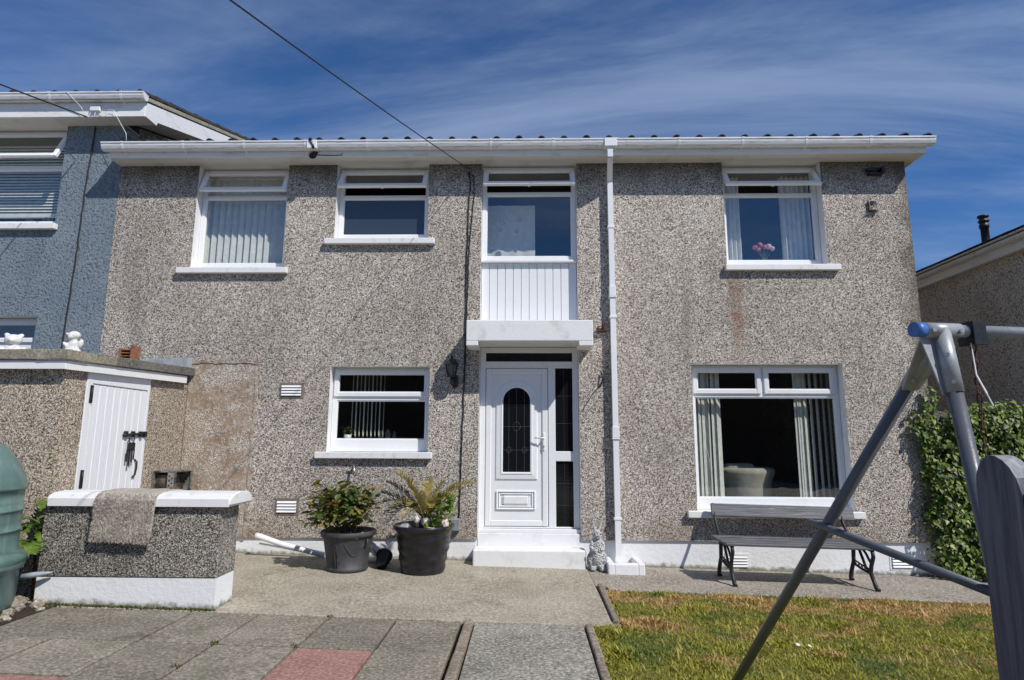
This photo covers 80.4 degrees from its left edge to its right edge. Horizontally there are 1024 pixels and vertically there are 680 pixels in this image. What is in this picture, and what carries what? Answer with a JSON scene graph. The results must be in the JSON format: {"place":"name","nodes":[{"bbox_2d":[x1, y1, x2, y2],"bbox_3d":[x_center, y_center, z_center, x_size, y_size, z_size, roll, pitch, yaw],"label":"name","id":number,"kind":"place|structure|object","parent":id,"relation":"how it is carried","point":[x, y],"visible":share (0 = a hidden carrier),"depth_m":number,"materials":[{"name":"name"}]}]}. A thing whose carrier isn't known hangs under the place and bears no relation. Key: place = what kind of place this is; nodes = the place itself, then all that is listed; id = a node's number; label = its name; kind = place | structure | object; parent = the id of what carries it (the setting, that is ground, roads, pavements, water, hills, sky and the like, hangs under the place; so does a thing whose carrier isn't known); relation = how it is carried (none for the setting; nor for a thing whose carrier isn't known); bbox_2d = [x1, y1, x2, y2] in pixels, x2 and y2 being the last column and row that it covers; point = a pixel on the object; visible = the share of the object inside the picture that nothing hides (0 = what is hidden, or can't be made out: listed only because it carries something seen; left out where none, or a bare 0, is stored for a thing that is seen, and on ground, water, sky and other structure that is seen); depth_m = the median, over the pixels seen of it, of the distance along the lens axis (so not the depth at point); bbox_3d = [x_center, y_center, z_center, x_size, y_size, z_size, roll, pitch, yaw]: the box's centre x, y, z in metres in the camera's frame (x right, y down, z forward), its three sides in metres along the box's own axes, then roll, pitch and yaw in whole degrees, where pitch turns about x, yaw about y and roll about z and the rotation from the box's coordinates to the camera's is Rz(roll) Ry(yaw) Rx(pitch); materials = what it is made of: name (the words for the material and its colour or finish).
{"place":"outdoors","nodes":[
{"label":"outdoors","id":0,"kind":"place"},
{"bbox_2d":[0,603,57,625],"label":"dirt","id":1,"kind":"structure","parent":0,"point":[27,611],"depth_m":4.93,"materials":[{"name":"soil"}]},
{"bbox_2d":[0,614,11,621],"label":"rubble stone","id":2,"kind":"object","parent":1,"relation":"on","point":[4,618],"visible":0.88,"depth_m":4.70,"materials":[{"name":"beige stone"}]},
{"bbox_2d":[0,609,14,615],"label":"rubble stone","id":3,"kind":"object","parent":1,"relation":"on","point":[10,612],"visible":0.69,"depth_m":4.83,"materials":[{"name":"beige stone"}]},
{"bbox_2d":[9,601,24,611],"bbox_3d":[-4.106,2.207,5.006,0.150,0.106,0.119,-6,-11,34],"label":"rubble stone","id":4,"kind":"object","parent":1,"relation":"on","point":[17,606],"visible":0.58,"depth_m":4.97,"materials":[{"name":"beige stone"}]},
{"bbox_2d":[14,596,28,605],"bbox_3d":[-4.182,2.219,5.103,0.180,0.113,0.124,0,-9,1],"label":"rubble stone","id":5,"kind":"object","parent":1,"relation":"on","point":[22,599],"visible":0.32,"depth_m":5.10,"materials":[{"name":"beige stone"}]},
{"bbox_2d":[29,599,46,606],"bbox_3d":[-4.017,2.237,5.129,0.122,0.079,0.100,0,-9,1],"label":"rubble stone","id":6,"kind":"object","parent":1,"relation":"on","point":[38,602],"visible":0.8,"depth_m":5.10,"materials":[{"name":"beige stone"}]},
{"bbox_2d":[35,606,44,610],"bbox_3d":[-3.905,2.232,5.009,0.070,0.051,0.064,-8,-12,40],"label":"rubble stone","id":7,"kind":"object","parent":1,"relation":"on","point":[40,608],"visible":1,"depth_m":5.00,"materials":[{"name":"beige stone"}]},
{"bbox_2d":[18,571,52,579],"bbox_3d":[-4.067,2.010,5.170,0.243,0.056,0.048,3,-10,-14],"label":"pipe","id":8,"kind":"object","parent":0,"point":[29,575],"visible":0.96,"depth_m":5.15,"materials":[{"name":"white plastic"}]},
{"bbox_2d":[0,607,461,679],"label":"patio","id":9,"kind":"structure","parent":0,"point":[53,643],"depth_m":4.29,"materials":[{"name":"grey concrete"}]},
{"bbox_2d":[0,444,28,614],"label":"oil tank","id":10,"kind":"object","parent":9,"relation":"on","point":[14,485],"visible":0.99,"depth_m":4.91,"materials":[{"name":"green plastic"}]},
{"bbox_2d":[27,553,612,629],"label":"terrace","id":11,"kind":"structure","parent":0,"point":[458,591],"depth_m":5.89,"materials":[{"name":"concrete"}]},
{"bbox_2d":[19,499,46,599],"bbox_3d":[-4.220,1.906,5.350,0.648,0.956,0.630,0,-9,1],"label":"flowering plant","id":12,"kind":"object","parent":11,"relation":"on","point":[34,545],"visible":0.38,"depth_m":5.32,"materials":[{"name":"green plant"}]},
{"bbox_2d":[46,602,215,611],"bbox_3d":[-3.303,2.272,5.154,1.573,0.069,0.060,0,-9,1],"label":"moss","id":13,"kind":"object","parent":11,"relation":"on","point":[131,607],"visible":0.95,"depth_m":5.16,"materials":[{"name":"green plant"}]},
{"bbox_2d":[34,490,251,609],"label":"wall","id":14,"kind":"structure","parent":11,"relation":"on","point":[184,557],"depth_m":5.25,"materials":[{"name":"white paint"}]},
{"bbox_2d":[88,488,182,544],"bbox_3d":[-3.354,1.572,5.449,0.580,0.461,0.500,0,-9,1],"label":"doormat","id":15,"kind":"object","parent":14,"relation":"on","point":[123,515],"visible":1,"depth_m":5.23,"materials":[{"name":"beige carpet"}]},
{"bbox_2d":[151,469,192,489],"bbox_3d":[-4.140,1.752,7.380,0.282,0.325,0.380,0,-9,1],"label":"hollow concrete block","id":16,"kind":"object","parent":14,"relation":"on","point":[176,479],"visible":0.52,"depth_m":7.26,"materials":[{"name":"grey concrete"}]},
{"bbox_2d":[254,532,325,557],"bbox_3d":[-2.705,2.542,7.505,0.930,0.312,0.091,1,-9,-6],"label":"waste pipe","id":17,"kind":"object","parent":11,"relation":"on","point":[277,543],"visible":0.9,"depth_m":7.47,"materials":[{"name":"white plastic"}]},
{"bbox_2d":[320,526,376,573],"bbox_3d":[-1.875,2.393,6.917,0.624,0.436,0.624,0,-9,1],"label":"plant pot","id":18,"kind":"object","parent":11,"relation":"on","point":[347,553],"visible":0.98,"depth_m":6.70,"materials":[{"name":"plastic"}]},
{"bbox_2d":[297,480,381,533],"bbox_3d":[-1.909,1.935,6.988,0.788,0.637,0.887,-7,-12,37],"label":"red tipped shrub","id":19,"kind":"object","parent":18,"relation":"on","point":[340,507],"visible":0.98,"depth_m":6.86,"materials":[{"name":"green plant"}]},
{"bbox_2d":[368,556,391,562],"bbox_3d":[-1.641,2.649,7.304,0.384,0.070,0.064,-1,-10,7],"label":"pipe offcut","id":20,"kind":"object","parent":11,"relation":"on","point":[371,559],"visible":0.38,"depth_m":7.28,"materials":[{"name":"white plastic"}]},
{"bbox_2d":[370,541,379,557],"bbox_3d":[-1.661,2.519,7.284,0.382,0.362,0.132,0,-9,1],"label":"gutter offcut","id":21,"kind":"object","parent":20,"relation":"on","point":[374,546],"visible":0.14,"depth_m":7.24,"materials":[{"name":"white plastic"}]},
{"bbox_2d":[393,520,454,575],"bbox_3d":[-1.014,2.375,6.930,0.704,0.522,0.704,0,-9,1],"label":"plant pot","id":22,"kind":"object","parent":11,"relation":"on","point":[422,551],"visible":0.95,"depth_m":6.68,"materials":[{"name":"plastic"}]},
{"bbox_2d":[397,523,411,527],"bbox_3d":[-1.215,2.112,6.820,0.162,0.098,0.126,6,-11,-31],"label":"pot stone","id":23,"kind":"object","parent":22,"relation":"in","point":[407,525],"visible":0.58,"depth_m":6.79,"materials":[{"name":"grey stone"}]},
{"bbox_2d":[414,516,418,523],"bbox_3d":[-1.100,1.982,6.638,0.062,0.086,0.265,-4,-10,25],"label":"pot stone","id":24,"kind":"object","parent":22,"relation":"in","point":[416,520],"visible":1,"depth_m":6.71,"materials":[{"name":"white stone"}]},
{"bbox_2d":[420,517,429,525],"bbox_3d":[-0.978,2.063,6.857,0.100,0.105,0.108,-4,-11,26],"label":"pot stone","id":25,"kind":"object","parent":22,"relation":"in","point":[423,520],"visible":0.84,"depth_m":6.83,"materials":[{"name":"stone"}]},
{"bbox_2d":[380,470,476,527],"bbox_3d":[-0.947,1.833,6.953,1.147,0.680,0.588,0,-9,1],"label":"potted palm","id":26,"kind":"object","parent":22,"relation":"in","point":[425,502],"visible":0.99,"depth_m":6.92,"materials":[{"name":"green plant"}]},
{"bbox_2d":[428,493,456,529],"bbox_3d":[-0.803,1.934,6.875,0.331,0.411,0.286,-2,-10,15],"label":"leafy bulb plant","id":27,"kind":"object","parent":22,"relation":"in","point":[449,507],"visible":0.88,"depth_m":6.85,"materials":[{"name":"green plant"}]},
{"bbox_2d":[439,518,449,526],"bbox_3d":[-0.761,2.095,6.843,0.107,0.162,0.137,9,-13,-42],"label":"pot stone","id":28,"kind":"object","parent":22,"relation":"in","point":[444,524],"visible":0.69,"depth_m":6.80,"materials":[{"name":"stone"}]},
{"bbox_2d":[376,548,392,568],"bbox_3d":[-1.497,2.539,7.028,0.192,0.228,0.242,0,-9,1],"label":"pot","id":29,"kind":"object","parent":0,"point":[384,556],"visible":1,"depth_m":6.98,"materials":[{"name":"black plastic"}]},
{"bbox_2d":[0,0,1023,270],"label":"sky","id":30,"kind":"structure","parent":0,"point":[952,71],"materials":[{"name":"blue"}]},
{"bbox_2d":[444,583,620,679],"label":"front path","id":31,"kind":"structure","parent":0,"point":[494,651],"depth_m":4.34,"materials":[{"name":"concrete"}]},
{"bbox_2d":[586,565,989,604],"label":"side path","id":32,"kind":"structure","parent":0,"point":[831,585],"depth_m":6.74,"materials":[{"name":"concrete"}]},
{"bbox_2d":[587,520,607,571],"bbox_3d":[1.025,2.468,7.288,0.253,0.580,0.270,0,-9,1],"label":"rabbit statue","id":33,"kind":"object","parent":32,"relation":"on","point":[597,557],"visible":0.99,"depth_m":7.21,"materials":[{"name":"stone"}]},
{"bbox_2d":[710,503,880,591],"bbox_3d":[3.237,2.367,6.995,1.790,0.824,0.798,1,-9,2],"label":"garden bench","id":34,"kind":"object","parent":32,"relation":"on","point":[726,542],"visible":0.89,"depth_m":7.07,"materials":[{"name":"grey wood"}]},
{"bbox_2d":[592,586,998,679],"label":"lawn","id":35,"kind":"structure","parent":0,"point":[825,641],"depth_m":4.80,"materials":[{"name":"plant"}]},
{"bbox_2d":[731,321,1023,679],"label":"garden swing","id":36,"kind":"object","parent":35,"relation":"on","point":[935,352],"visible":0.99,"depth_m":2.32,"materials":[{"name":"grey metal"}]},
{"bbox_2d":[970,345,988,455],"bbox_3d":[1.980,0.662,2.237,0.515,1.385,0.197,2,-10,-8],"label":"hanging swing","id":37,"kind":"object","parent":36,"relation":"hanging from","point":[980,418],"visible":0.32,"depth_m":2.27,"materials":[{"name":"metal"}]},
{"bbox_2d":[976,455,1023,679],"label":"fence post","id":38,"kind":"object","parent":35,"relation":"on","point":[1000,485],"visible":1,"depth_m":1.65,"materials":[{"name":"grey wood"}]},
{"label":"ground","id":39,"kind":"structure","parent":0,"visible":0},
{"bbox_2d":[0,349,194,596],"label":"outbuilding","id":40,"kind":"structure","parent":39,"relation":"on","point":[86,414],"depth_m":6.12,"materials":[{"name":"stone"}]},
{"bbox_2d":[0,333,26,348],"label":"teddy statue","id":41,"kind":"object","parent":40,"relation":"on","point":[13,341],"visible":0.59,"depth_m":6.16,"materials":[{"name":"white stone"}]},
{"bbox_2d":[49,449,59,464],"bbox_3d":[-4.302,1.106,5.707,0.139,0.189,0.030,0,-9,1],"label":"wall weed","id":42,"kind":"object","parent":40,"relation":"attached to","point":[54,456],"depth_m":5.71,"materials":[{"name":"green plant"}]},
{"bbox_2d":[63,331,83,350],"bbox_3d":[-4.447,0.042,6.121,0.162,0.267,0.139,3,-10,-16],"label":"cherub statue","id":43,"kind":"object","parent":40,"relation":"on","point":[74,343],"visible":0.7,"depth_m":6.11,"materials":[{"name":"white stone"}]},
{"bbox_2d":[74,372,150,489],"bbox_3d":[-4.327,1.449,6.502,0.125,2.192,1.040,0,-9,1],"label":"shed door","id":44,"kind":"structure","parent":40,"relation":"in","point":[116,407],"depth_m":6.51,"materials":[{"name":"white paint"}]},
{"bbox_2d":[118,345,140,359],"bbox_3d":[-4.301,0.149,6.809,0.150,0.162,0.160,0,-9,1],"label":"terracotta block","id":45,"kind":"object","parent":40,"relation":"on","point":[133,352],"depth_m":6.76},
{"bbox_2d":[125,434,135,465],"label":"padlock keys","id":46,"kind":"object","parent":40,"relation":"attached to","point":[131,446],"visible":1,"depth_m":6.75,"materials":[{"name":"metal"}]},
{"bbox_2d":[0,89,249,353],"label":"blue house","id":47,"kind":"structure","parent":39,"relation":"on","point":[54,273],"depth_m":8.38,"materials":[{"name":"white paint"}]},
{"bbox_2d":[0,319,36,348],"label":"window","id":48,"kind":"structure","parent":47,"relation":"in","point":[28,343],"depth_m":8.30,"materials":[{"name":"white plastic"}]},
{"bbox_2d":[0,146,64,217],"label":"venetian blind","id":49,"kind":"object","parent":47,"relation":"attached to","point":[27,215],"visible":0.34,"depth_m":8.82,"materials":[{"name":"plastic"}]},
{"bbox_2d":[0,132,66,229],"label":"window","id":50,"kind":"structure","parent":47,"relation":"in","point":[21,225],"depth_m":8.58,"materials":[{"name":"white plastic"}]},
{"bbox_2d":[0,84,86,116],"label":"overhead cable","id":51,"kind":"object","parent":47,"relation":"attached to","point":[42,100],"visible":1,"depth_m":7.55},
{"bbox_2d":[99,133,948,576],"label":"terraced house","id":52,"kind":"structure","parent":39,"relation":"on","point":[607,323],"depth_m":8.02,"materials":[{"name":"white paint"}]},
{"bbox_2d":[176,170,288,273],"bbox_3d":[-3.782,-1.655,8.416,1.510,1.565,0.282,0,-9,1],"label":"window","id":53,"kind":"structure","parent":52,"relation":"in","point":[202,268],"depth_m":8.42,"materials":[{"name":"white plastic"}]},
{"bbox_2d":[204,176,287,262],"bbox_3d":[-3.744,-1.669,8.661,1.266,1.402,0.060,0,-9,1],"label":"vertical blind","id":54,"kind":"object","parent":52,"relation":"attached to","point":[245,232],"visible":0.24,"depth_m":8.65,"materials":[{"name":"white fabric"}]},
{"bbox_2d":[340,426,355,437],"bbox_3d":[-2.220,1.274,8.251,0.306,0.210,0.179,-2,-10,11],"label":"potted herb","id":55,"kind":"object","parent":52,"relation":"on","point":[345,432],"visible":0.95,"depth_m":8.22,"materials":[{"name":"green plant"}]},
{"bbox_2d":[229,0,468,168],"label":"overhead cable","id":56,"kind":"object","parent":52,"relation":"attached to","point":[254,17],"visible":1,"depth_m":4.56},
{"bbox_2d":[351,375,385,436],"bbox_3d":[-2.003,0.877,8.441,0.560,0.942,0.060,0,-9,1],"label":"vertical blind","id":57,"kind":"object","parent":52,"relation":"attached to","point":[368,407],"visible":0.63,"depth_m":8.42,"materials":[{"name":"grey fabric"}]},
{"bbox_2d":[314,368,431,458],"bbox_3d":[-1.769,0.947,7.936,1.502,1.187,0.282,0,-9,1],"label":"window","id":58,"kind":"structure","parent":52,"relation":"in","point":[361,448],"depth_m":7.97,"materials":[{"name":"white plastic"}]},
{"bbox_2d":[324,169,434,244],"bbox_3d":[-1.790,-1.854,8.398,1.500,1.160,0.291,0,-9,1],"label":"window","id":59,"kind":"structure","parent":52,"relation":"in","point":[392,219],"depth_m":8.47,"materials":[{"name":"white plastic"}]},
{"bbox_2d":[444,355,458,387],"bbox_3d":[-0.777,0.396,7.821,0.196,0.435,0.225,0,-9,1],"label":"wall lantern","id":60,"kind":"object","parent":52,"relation":"attached to","point":[451,364],"depth_m":7.77,"materials":[{"name":"black metal"}]},
{"bbox_2d":[487,206,534,255],"bbox_3d":[-0.013,-1.502,8.660,0.685,0.880,0.024,0,-9,1],"label":"net curtain","id":61,"kind":"object","parent":52,"relation":"hanging from","point":[507,241],"visible":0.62,"depth_m":8.67,"materials":[{"name":"white fabric"}]},
{"bbox_2d":[482,167,575,259],"bbox_3d":[0.233,-1.761,8.305,1.294,1.357,0.270,0,-9,1],"label":"window","id":62,"kind":"structure","parent":52,"relation":"in","point":[571,170],"depth_m":8.36,"materials":[{"name":"white plastic"}]},
{"bbox_2d":[478,347,580,533],"bbox_3d":[0.221,1.269,7.864,1.294,2.376,0.146,0,-9,1],"label":"front door","id":63,"kind":"structure","parent":52,"relation":"in","point":[529,425],"depth_m":7.86,"materials":[{"name":"white plastic"}]},
{"bbox_2d":[695,373,724,496],"bbox_3d":[2.568,1.228,8.023,0.480,1.732,0.070,0,-9,1],"label":"vertical blind","id":64,"kind":"object","parent":52,"relation":"attached to","point":[706,452],"visible":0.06,"depth_m":8.00,"materials":[{"name":"white fabric"}]},
{"bbox_2d":[724,177,741,259],"bbox_3d":[3.093,-1.677,8.557,0.260,1.300,0.078,0,-9,1],"label":"curtain","id":65,"kind":"object","parent":52,"relation":"hanging from","point":[733,230],"visible":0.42,"depth_m":8.54,"materials":[{"name":"white fabric"}]},
{"bbox_2d":[713,463,774,496],"bbox_3d":[3.261,2.301,8.576,0.880,1.100,0.980,0,-9,1],"label":"armchair","id":66,"kind":"object","parent":52,"relation":"on","point":[746,480],"visible":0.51,"depth_m":8.23,"materials":[{"name":"beige fabric"}]},
{"bbox_2d":[752,243,774,259],"bbox_3d":[3.488,-1.204,8.397,0.305,0.298,0.104,0,-9,1],"label":"flower vase","id":67,"kind":"object","parent":52,"relation":"on","point":[764,247],"visible":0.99,"depth_m":8.38,"materials":[{"name":"pink glass"}]},
{"bbox_2d":[687,366,865,518],"bbox_3d":[3.281,1.276,7.763,2.173,1.925,0.282,0,-9,1],"label":"window","id":68,"kind":"structure","parent":52,"relation":"in","point":[761,391],"depth_m":7.91,"materials":[{"name":"white plastic"}]},
{"bbox_2d":[722,167,841,270],"bbox_3d":[3.591,-1.664,8.241,1.510,1.539,0.288,0,-9,1],"label":"window","id":69,"kind":"structure","parent":52,"relation":"in","point":[732,265],"depth_m":8.23,"materials":[{"name":"white plastic"}]},
{"bbox_2d":[777,176,813,259],"bbox_3d":[3.993,-1.677,8.535,0.420,1.300,0.081,0,-9,1],"label":"curtain","id":70,"kind":"object","parent":52,"relation":"hanging from","point":[796,230],"visible":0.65,"depth_m":8.52,"materials":[{"name":"white fabric"}]},
{"bbox_2d":[792,373,836,496],"bbox_3d":[4.008,1.233,8.008,0.540,1.732,0.064,0,-9,1],"label":"vertical blind","id":71,"kind":"object","parent":52,"relation":"attached to","point":[803,446],"visible":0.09,"depth_m":7.99,"materials":[{"name":"white fabric"}]},
{"bbox_2d":[916,214,1023,410],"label":"neighbour house","id":72,"kind":"structure","parent":39,"relation":"on","point":[983,280],"depth_m":9.29,"materials":[{"name":"paint"}]},
{"bbox_2d":[931,411,1023,576],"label":"garden wall","id":73,"kind":"structure","parent":39,"relation":"on","point":[939,415],"depth_m":7.71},
{"bbox_2d":[905,386,1023,582],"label":"ivy","id":74,"kind":"object","parent":73,"relation":"attached to","point":[950,504],"visible":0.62,"depth_m":7.40,"materials":[{"name":"green plant"}]}
]}

